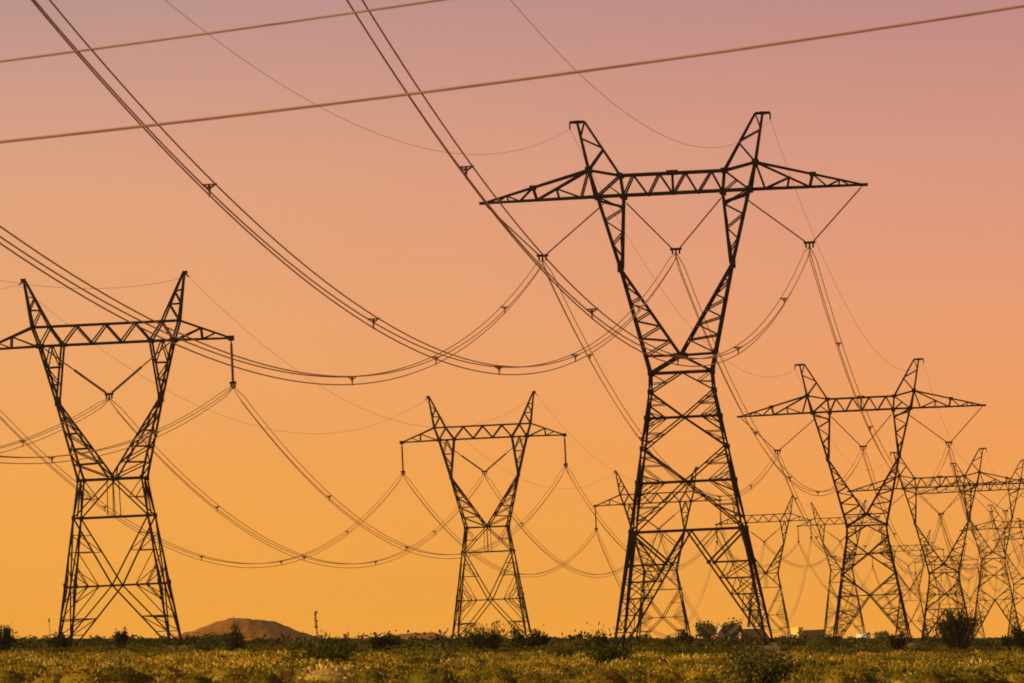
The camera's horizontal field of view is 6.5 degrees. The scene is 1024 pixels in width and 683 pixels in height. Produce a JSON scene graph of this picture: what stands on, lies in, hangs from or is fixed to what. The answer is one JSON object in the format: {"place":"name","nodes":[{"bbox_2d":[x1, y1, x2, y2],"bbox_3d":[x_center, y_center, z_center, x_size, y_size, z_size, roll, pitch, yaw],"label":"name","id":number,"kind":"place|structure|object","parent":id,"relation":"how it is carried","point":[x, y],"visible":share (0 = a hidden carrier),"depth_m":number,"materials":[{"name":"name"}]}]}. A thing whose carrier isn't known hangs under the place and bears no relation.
{"place":"outdoors","nodes":[
{"label":"outdoors","id":0,"kind":"place"},
{"bbox_2d":[0,0,443,62],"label":"overhead wire","id":1,"kind":"object","parent":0,"point":[214,32],"visible":1,"depth_m":156.81,"materials":[{"name":"black metal"}]},
{"bbox_2d":[167,618,314,640],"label":"hill","id":2,"kind":"structure","parent":0,"point":[253,629],"depth_m":2547.98,"materials":[{"name":"brown soil"}]},
{"bbox_2d":[391,632,447,639],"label":"ridge","id":3,"kind":"structure","parent":0,"point":[420,635],"depth_m":2964.45,"materials":[{"name":"brown soil"}]},
{"bbox_2d":[0,5,1023,142],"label":"overhead wire","id":4,"kind":"object","parent":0,"point":[503,81],"visible":1,"depth_m":149.96,"materials":[{"name":"black metal"}]},
{"bbox_2d":[0,0,1023,638],"label":"sky","id":5,"kind":"structure","parent":0,"point":[926,259],"materials":[{"name":"orange"}]},
{"bbox_2d":[19,638,1005,647],"bbox_3d":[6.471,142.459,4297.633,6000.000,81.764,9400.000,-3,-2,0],"label":"ground","id":6,"kind":"structure","parent":0,"point":[476,646],"depth_m":7049.09,"materials":[{"name":"soil"}]},
{"bbox_2d":[0,623,18,651],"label":"shrub","id":7,"kind":"object","parent":6,"relation":"on","point":[6,639],"visible":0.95,"depth_m":749.65,"materials":[{"name":"green plant"}]},
{"bbox_2d":[41,632,72,648],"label":"shrub","id":8,"kind":"object","parent":6,"relation":"on","point":[60,640],"visible":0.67,"depth_m":793.82,"materials":[{"name":"green plant"}]},
{"bbox_2d":[0,271,235,650],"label":"lattice pylon","id":9,"kind":"object","parent":6,"relation":"on","point":[40,347],"visible":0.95,"depth_m":798.23,"materials":[{"name":"metal"}]},
{"bbox_2d":[0,398,109,452],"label":"conductor bundle","id":10,"kind":"object","parent":9,"relation":"attached to","point":[22,440],"visible":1,"depth_m":758.68,"materials":[{"name":"brown metal"}]},
{"bbox_2d":[1,276,188,288],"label":"earth wire","id":11,"kind":"object","parent":9,"relation":"attached to","point":[90,288],"visible":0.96,"depth_m":726.47,"materials":[{"name":"grey metal"}]},
{"bbox_2d":[0,386,233,463],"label":"conductor bundle","id":12,"kind":"object","parent":9,"relation":"hanging from","point":[156,432],"visible":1,"depth_m":714.19,"materials":[{"name":"brown metal"}]},
{"bbox_2d":[0,410,403,567],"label":"conductor bundle","id":13,"kind":"object","parent":9,"relation":"hanging from","point":[104,507],"visible":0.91,"depth_m":956.05,"materials":[{"name":"brown metal"}]},
{"bbox_2d":[21,286,424,433],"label":"earth wire","id":14,"kind":"object","parent":9,"relation":"attached to","point":[195,404],"visible":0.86,"depth_m":945.05,"materials":[{"name":"grey metal"}]},
{"bbox_2d":[109,399,484,567],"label":"conductor bundle","id":15,"kind":"object","parent":9,"relation":"hanging from","point":[304,556],"visible":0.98,"depth_m":933.37,"materials":[{"name":"brown metal"}]},
{"bbox_2d":[213,300,535,427],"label":"earth wire","id":16,"kind":"object","parent":9,"relation":"attached to","point":[360,407],"visible":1,"depth_m":936.55,"materials":[{"name":"grey metal"}]},
{"bbox_2d":[234,388,565,558],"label":"conductor bundle","id":17,"kind":"object","parent":9,"relation":"hanging from","point":[406,546],"visible":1,"depth_m":929.01,"materials":[{"name":"brown metal"}]},
{"bbox_2d":[112,626,128,646],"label":"shrub","id":18,"kind":"object","parent":6,"relation":"on","point":[121,639],"visible":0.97,"depth_m":899.92,"materials":[{"name":"green plant"}]},
{"bbox_2d":[196,644,215,653],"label":"shrub","id":19,"kind":"object","parent":6,"relation":"on","point":[204,648],"visible":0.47,"depth_m":539.80,"materials":[{"name":"green plant"}]},
{"bbox_2d":[221,616,247,652],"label":"shrub","id":20,"kind":"object","parent":6,"relation":"on","point":[234,640],"visible":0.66,"depth_m":539.65,"materials":[{"name":"green plant"}]},
{"bbox_2d":[314,611,317,651],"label":"flower stalk","id":21,"kind":"object","parent":6,"relation":"on","point":[315,614],"visible":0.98,"depth_m":500.04,"materials":[{"name":"brown plant"}]},
{"bbox_2d":[283,630,362,663],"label":"shrub","id":22,"kind":"object","parent":6,"relation":"on","point":[325,654],"visible":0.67,"depth_m":364.66,"materials":[{"name":"green plant"}]},
{"bbox_2d":[368,631,399,650],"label":"shrub","id":23,"kind":"object","parent":6,"relation":"on","point":[380,642],"visible":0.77,"depth_m":749.46,"materials":[{"name":"green plant"}]},
{"bbox_2d":[429,631,452,650],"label":"reed plant","id":24,"kind":"object","parent":6,"relation":"on","point":[440,635],"visible":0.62,"depth_m":700.01,"materials":[{"name":"green plant"}]},
{"bbox_2d":[400,391,567,642],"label":"lattice pylon","id":25,"kind":"object","parent":6,"relation":"on","point":[514,484],"visible":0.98,"depth_m":1221.13,"materials":[{"name":"metal"}]},
{"bbox_2d":[404,477,596,576],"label":"conductor bundle","id":26,"kind":"object","parent":25,"relation":"hanging from","point":[485,559],"visible":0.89,"depth_m":1361.84,"materials":[{"name":"brown metal"}]},
{"bbox_2d":[431,406,608,488],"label":"earth wire","id":27,"kind":"object","parent":25,"relation":"attached to","point":[491,461],"visible":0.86,"depth_m":1322.11,"materials":[{"name":"grey metal"}]},
{"bbox_2d":[537,395,661,484],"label":"earth wire","id":28,"kind":"object","parent":25,"relation":"attached to","point":[592,455],"visible":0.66,"depth_m":1330.32,"materials":[{"name":"grey metal"}]},
{"bbox_2d":[455,619,522,650],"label":"shrub","id":29,"kind":"object","parent":6,"relation":"on","point":[487,640],"visible":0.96,"depth_m":709.98,"materials":[{"name":"green plant"}]},
{"bbox_2d":[0,643,1023,679],"bbox_3d":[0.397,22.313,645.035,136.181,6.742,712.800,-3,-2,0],"label":"scrub","id":30,"kind":"object","parent":6,"relation":"on","point":[666,651],"visible":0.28,"depth_m":656.90,"materials":[{"name":"green plant"}]},
{"bbox_2d":[0,647,1023,682],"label":"golden brush","id":31,"kind":"object","parent":6,"relation":"on","point":[57,668],"visible":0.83,"depth_m":291.10,"materials":[{"name":"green plant"}]},
{"bbox_2d":[0,621,1023,655],"bbox_3d":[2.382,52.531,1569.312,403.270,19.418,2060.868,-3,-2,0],"label":"scrub","id":32,"kind":"object","parent":6,"relation":"on","point":[673,642],"visible":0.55,"depth_m":1029.82,"materials":[{"name":"green plant"}]},
{"bbox_2d":[10,677,1016,682],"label":"dry grass","id":33,"kind":"structure","parent":6,"relation":"on","point":[321,681],"depth_m":273.42,"materials":[{"name":"plant"}]},
{"bbox_2d":[509,624,543,650],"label":"shrub","id":34,"kind":"object","parent":6,"relation":"on","point":[520,640],"visible":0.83,"depth_m":793.95,"materials":[{"name":"green plant"}]},
{"bbox_2d":[532,631,550,648],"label":"shrub","id":35,"kind":"object","parent":6,"relation":"on","point":[546,639],"visible":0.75,"depth_m":794.42,"materials":[{"name":"green plant"}]},
{"bbox_2d":[532,641,575,658],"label":"shrub","id":36,"kind":"object","parent":6,"relation":"on","point":[565,651],"visible":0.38,"depth_m":435.33,"materials":[{"name":"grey plant"}]},
{"bbox_2d":[592,630,608,646],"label":"shrub","id":37,"kind":"object","parent":6,"relation":"on","point":[602,637],"visible":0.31,"depth_m":899.97,"materials":[{"name":"green plant"}]},
{"bbox_2d":[579,639,633,664],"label":"shrub","id":38,"kind":"object","parent":6,"relation":"on","point":[604,654],"visible":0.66,"depth_m":385.49,"materials":[{"name":"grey plant"}]},
{"bbox_2d":[594,467,722,644],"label":"lattice pylon","id":39,"kind":"object","parent":6,"relation":"on","point":[683,610],"visible":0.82,"depth_m":1596.11,"materials":[{"name":"metal"}]},
{"bbox_2d":[485,474,654,577],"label":"conductor bundle","id":40,"kind":"object","parent":39,"relation":"hanging from","point":[552,554],"visible":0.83,"depth_m":1344.56,"materials":[{"name":"brown metal"}]},
{"bbox_2d":[566,466,720,570],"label":"conductor bundle","id":41,"kind":"object","parent":39,"relation":"hanging from","point":[621,542],"visible":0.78,"depth_m":1323.12,"materials":[{"name":"brown metal"}]},
{"bbox_2d":[596,531,717,637],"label":"conductor bundle","id":42,"kind":"object","parent":39,"relation":"hanging from","point":[630,600],"visible":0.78,"depth_m":1800.00,"materials":[{"name":"grey metal"}]},
{"bbox_2d":[659,533,764,637],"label":"conductor bundle","id":43,"kind":"object","parent":39,"relation":"hanging from","point":[689,601],"visible":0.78,"depth_m":1776.55,"materials":[{"name":"grey metal"}]},
{"bbox_2d":[721,526,811,632],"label":"conductor bundle","id":44,"kind":"object","parent":39,"relation":"hanging from","point":[746,592],"visible":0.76,"depth_m":1868.01,"materials":[{"name":"grey metal"}]},
{"bbox_2d":[479,111,867,650],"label":"lattice pylon","id":45,"kind":"object","parent":6,"relation":"on","point":[755,162],"visible":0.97,"depth_m":730.90,"materials":[{"name":"metal"}]},
{"bbox_2d":[0,226,543,384],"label":"conductor bundle","id":46,"kind":"object","parent":45,"relation":"hanging from","point":[297,373],"visible":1,"depth_m":425.49,"materials":[{"name":"brown metal"}]},
{"bbox_2d":[31,0,676,374],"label":"conductor bundle","id":47,"kind":"object","parent":45,"relation":"hanging from","point":[104,82],"visible":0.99,"depth_m":389.94,"materials":[{"name":"brown metal"}]},
{"bbox_2d":[165,0,569,154],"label":"earth wire","id":48,"kind":"object","parent":45,"relation":"attached to","point":[332,113],"visible":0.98,"depth_m":504.09,"materials":[{"name":"grey metal"}]},
{"bbox_2d":[346,0,810,366],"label":"conductor bundle","id":49,"kind":"object","parent":45,"relation":"hanging from","point":[465,173],"visible":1,"depth_m":396.10,"materials":[{"name":"brown metal"}]},
{"bbox_2d":[511,0,767,147],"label":"earth wire","id":50,"kind":"object","parent":45,"relation":"attached to","point":[617,106],"visible":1,"depth_m":471.46,"materials":[{"name":"grey metal"}]},
{"bbox_2d":[543,261,777,500],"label":"conductor bundle","id":51,"kind":"object","parent":45,"relation":"hanging from","point":[640,438],"visible":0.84,"depth_m":816.11,"materials":[{"name":"brown metal"}]},
{"bbox_2d":[570,130,791,376],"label":"earth wire","id":52,"kind":"object","parent":45,"relation":"attached to","point":[647,268],"visible":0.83,"depth_m":833.09,"materials":[{"name":"grey metal"}]},
{"bbox_2d":[676,254,863,495],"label":"conductor bundle","id":53,"kind":"object","parent":45,"relation":"hanging from","point":[757,431],"visible":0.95,"depth_m":828.97,"materials":[{"name":"brown metal"}]},
{"bbox_2d":[770,119,923,370],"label":"earth wire","id":54,"kind":"object","parent":45,"relation":"attached to","point":[823,258],"visible":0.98,"depth_m":828.13,"materials":[{"name":"grey metal"}]},
{"bbox_2d":[809,249,949,491],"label":"conductor bundle","id":55,"kind":"object","parent":45,"relation":"hanging from","point":[870,427],"visible":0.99,"depth_m":816.61,"materials":[{"name":"brown metal"}]},
{"bbox_2d":[677,629,696,643],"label":"shrub","id":56,"kind":"object","parent":6,"relation":"on","point":[685,637],"visible":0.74,"depth_m":1099.82,"materials":[{"name":"green plant"}]},
{"bbox_2d":[693,620,718,640],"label":"broadleaf tree","id":57,"kind":"object","parent":6,"relation":"on","point":[703,633],"visible":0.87,"depth_m":1999.23,"materials":[{"name":"green plant"}]},
{"bbox_2d":[711,627,723,640],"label":"house","id":58,"kind":"structure","parent":6,"relation":"on","point":[719,632],"depth_m":2058.68,"materials":[{"name":"paint"}]},
{"bbox_2d":[720,617,743,640],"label":"broadleaf tree","id":59,"kind":"object","parent":6,"relation":"on","point":[727,628],"visible":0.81,"depth_m":1999.44,"materials":[{"name":"green plant"}]},
{"bbox_2d":[741,627,765,640],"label":"shed","id":60,"kind":"structure","parent":6,"relation":"on","point":[752,632],"depth_m":2058.47,"materials":[{"name":"brown paint"}]},
{"bbox_2d":[704,640,815,682],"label":"shrub","id":61,"kind":"object","parent":6,"relation":"on","point":[757,668],"visible":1,"depth_m":261.57,"materials":[{"name":"green plant"}]},
{"bbox_2d":[715,496,811,640],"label":"lattice pylon","id":62,"kind":"object","parent":6,"relation":"on","point":[766,573],"visible":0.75,"depth_m":2114.65,"materials":[{"name":"metal"}]},
{"bbox_2d":[790,627,802,638],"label":"shed","id":63,"kind":"structure","parent":6,"relation":"on","point":[795,630],"depth_m":2598.85,"materials":[{"name":"yellow paint"}]},
{"bbox_2d":[803,629,824,639],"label":"barn","id":64,"kind":"structure","parent":6,"relation":"on","point":[812,633],"depth_m":2618.08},
{"bbox_2d":[797,500,882,637],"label":"lattice pylon","id":65,"kind":"object","parent":6,"relation":"on","point":[830,582],"visible":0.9,"depth_m":2394.24,"materials":[{"name":"metal"}]},
{"bbox_2d":[718,543,797,567],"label":"conductor bundle","id":66,"kind":"object","parent":65,"relation":"attached to","point":[762,565],"visible":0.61,"depth_m":2258.97,"materials":[{"name":"brown metal"}]},
{"bbox_2d":[765,542,840,567],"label":"conductor bundle","id":67,"kind":"object","parent":65,"relation":"hanging from","point":[801,565],"visible":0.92,"depth_m":2244.21,"materials":[{"name":"brown metal"}]},
{"bbox_2d":[799,543,872,598],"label":"conductor bundle","id":68,"kind":"object","parent":65,"relation":"hanging from","point":[820,579],"visible":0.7,"depth_m":2500.05,"materials":[{"name":"grey metal"}]},
{"bbox_2d":[812,538,881,563],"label":"conductor bundle","id":69,"kind":"object","parent":65,"relation":"hanging from","point":[836,558],"visible":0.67,"depth_m":2206.19,"materials":[{"name":"brown metal"}]},
{"bbox_2d":[840,543,908,598],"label":"conductor bundle","id":70,"kind":"object","parent":65,"relation":"hanging from","point":[863,583],"visible":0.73,"depth_m":2528.79,"materials":[{"name":"grey metal"}]},
{"bbox_2d":[882,539,943,595],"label":"conductor bundle","id":71,"kind":"object","parent":65,"relation":"hanging from","point":[908,586],"visible":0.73,"depth_m":2564.41,"materials":[{"name":"brown metal"}]},
{"bbox_2d":[737,358,985,646],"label":"lattice pylon","id":72,"kind":"object","parent":6,"relation":"on","point":[806,396],"visible":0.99,"depth_m":1141.29,"materials":[{"name":"metal"}]},
{"bbox_2d":[777,454,877,562],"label":"conductor bundle","id":73,"kind":"object","parent":72,"relation":"hanging from","point":[795,498],"visible":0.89,"depth_m":1237.13,"materials":[{"name":"brown metal"}]},
{"bbox_2d":[862,450,941,558],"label":"conductor bundle","id":74,"kind":"object","parent":72,"relation":"hanging from","point":[909,552],"visible":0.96,"depth_m":1257.44,"materials":[{"name":"brown metal"}]},
{"bbox_2d":[948,446,1006,555],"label":"conductor bundle","id":75,"kind":"object","parent":72,"relation":"hanging from","point":[968,512],"visible":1,"depth_m":1235.98,"materials":[{"name":"brown metal"}]},
{"bbox_2d":[856,632,870,638],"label":"house","id":76,"kind":"structure","parent":6,"relation":"on","point":[868,634],"depth_m":2499.28,"materials":[{"name":"white paint"}]},
{"bbox_2d":[871,629,891,639],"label":"broadleaf tree","id":77,"kind":"object","parent":6,"relation":"on","point":[884,633],"visible":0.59,"depth_m":2100.03,"materials":[{"name":"green plant"}]},
{"bbox_2d":[887,632,905,649],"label":"shrub","id":78,"kind":"object","parent":6,"relation":"on","point":[898,644],"visible":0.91,"depth_m":749.87,"materials":[{"name":"green plant"}]},
{"bbox_2d":[871,530,943,637],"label":"lattice pylon","id":79,"kind":"object","parent":6,"relation":"on","point":[903,595],"visible":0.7,"depth_m":2792.99,"materials":[{"name":"metal"}]},
{"bbox_2d":[873,567,915,606],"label":"conductor bundle","id":80,"kind":"object","parent":79,"relation":"hanging from","point":[884,592],"visible":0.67,"depth_m":2926.14,"materials":[{"name":"grey metal"}]},
{"bbox_2d":[908,568,946,607],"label":"conductor bundle","id":81,"kind":"object","parent":79,"relation":"hanging from","point":[918,591],"visible":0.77,"depth_m":2952.83,"materials":[{"name":"grey metal"}]},
{"bbox_2d":[944,566,977,604],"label":"conductor bundle","id":82,"kind":"object","parent":79,"relation":"hanging from","point":[953,588],"visible":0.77,"depth_m":3027.14,"materials":[{"name":"grey metal"}]},
{"bbox_2d":[847,448,1023,643],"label":"lattice pylon","id":83,"kind":"object","parent":6,"relation":"on","point":[974,485],"visible":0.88,"depth_m":1526.40,"materials":[{"name":"metal"}]},
{"bbox_2d":[914,543,978,637],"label":"lattice pylon","id":84,"kind":"object","parent":6,"relation":"on","point":[964,555],"visible":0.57,"depth_m":3191.88,"materials":[{"name":"metal"}]},
{"bbox_2d":[916,576,941,610],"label":"conductor bundle","id":85,"kind":"object","parent":84,"relation":"hanging from","point":[922,595],"visible":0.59,"depth_m":3301.54,"materials":[{"name":"grey metal"}]},
{"bbox_2d":[978,572,996,607],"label":"conductor bundle","id":86,"kind":"object","parent":84,"relation":"hanging from","point":[983,592],"visible":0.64,"depth_m":3359.61,"materials":[{"name":"grey metal"}]},
{"bbox_2d":[931,604,984,651],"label":"shrub","id":87,"kind":"object","parent":6,"relation":"on","point":[957,632],"visible":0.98,"depth_m":709.97,"materials":[{"name":"green plant"}]},
{"bbox_2d":[941,553,997,637],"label":"lattice pylon","id":88,"kind":"object","parent":6,"relation":"on","point":[975,589],"visible":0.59,"depth_m":3590.93,"materials":[{"name":"metal"}]},
{"bbox_2d":[947,578,969,610],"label":"conductor bundle","id":89,"kind":"object","parent":88,"relation":"hanging from","point":[953,597],"visible":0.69,"depth_m":3377.23,"materials":[{"name":"grey metal"}]},
{"bbox_2d":[917,459,1023,638],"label":"lattice pylon","id":90,"kind":"object","parent":6,"relation":"on","point":[992,575],"visible":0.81,"depth_m":1926.36,"materials":[{"name":"metal"}]},
{"bbox_2d":[878,516,940,575],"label":"conductor bundle","id":91,"kind":"object","parent":90,"relation":"hanging from","point":[927,555],"visible":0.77,"depth_m":1735.84,"materials":[{"name":"brown metal"}]},
{"bbox_2d":[941,522,979,581],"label":"conductor bundle","id":92,"kind":"object","parent":90,"relation":"hanging from","point":[953,558],"visible":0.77,"depth_m":2030.19,"materials":[{"name":"brown metal"}]},
{"bbox_2d":[941,516,990,572],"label":"conductor bundle","id":93,"kind":"object","parent":90,"relation":"hanging from","point":[954,548],"visible":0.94,"depth_m":1689.53,"materials":[{"name":"brown metal"}]},
{"bbox_2d":[990,514,1021,579],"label":"conductor bundle","id":94,"kind":"object","parent":90,"relation":"hanging from","point":[1001,554],"visible":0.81,"depth_m":2040.42,"materials":[{"name":"brown metal"}]},
{"bbox_2d":[1005,516,1023,566],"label":"conductor bundle","id":95,"kind":"object","parent":90,"relation":"hanging from","point":[1013,538],"visible":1,"depth_m":1574.73,"materials":[{"name":"brown metal"}]},
{"bbox_2d":[959,505,1023,637],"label":"lattice pylon","id":96,"kind":"object","parent":6,"relation":"on","point":[1015,584],"visible":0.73,"depth_m":2326.60,"materials":[{"name":"metal"}]},
{"bbox_2d":[992,518,1023,554],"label":"lattice pylon","id":97,"kind":"object","parent":6,"relation":"on","point":[1014,535],"visible":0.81,"depth_m":2727.39,"materials":[{"name":"metal"}]},
{"bbox_2d":[980,550,1008,591],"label":"conductor bundle","id":98,"kind":"object","parent":97,"relation":"hanging from","point":[988,576],"visible":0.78,"depth_m":2483.91,"materials":[{"name":"grey metal"}]},
{"bbox_2d":[995,622,1023,647],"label":"shrub","id":99,"kind":"object","parent":6,"relation":"on","point":[1017,640],"visible":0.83,"depth_m":899.62,"materials":[{"name":"green plant"}]}
]}

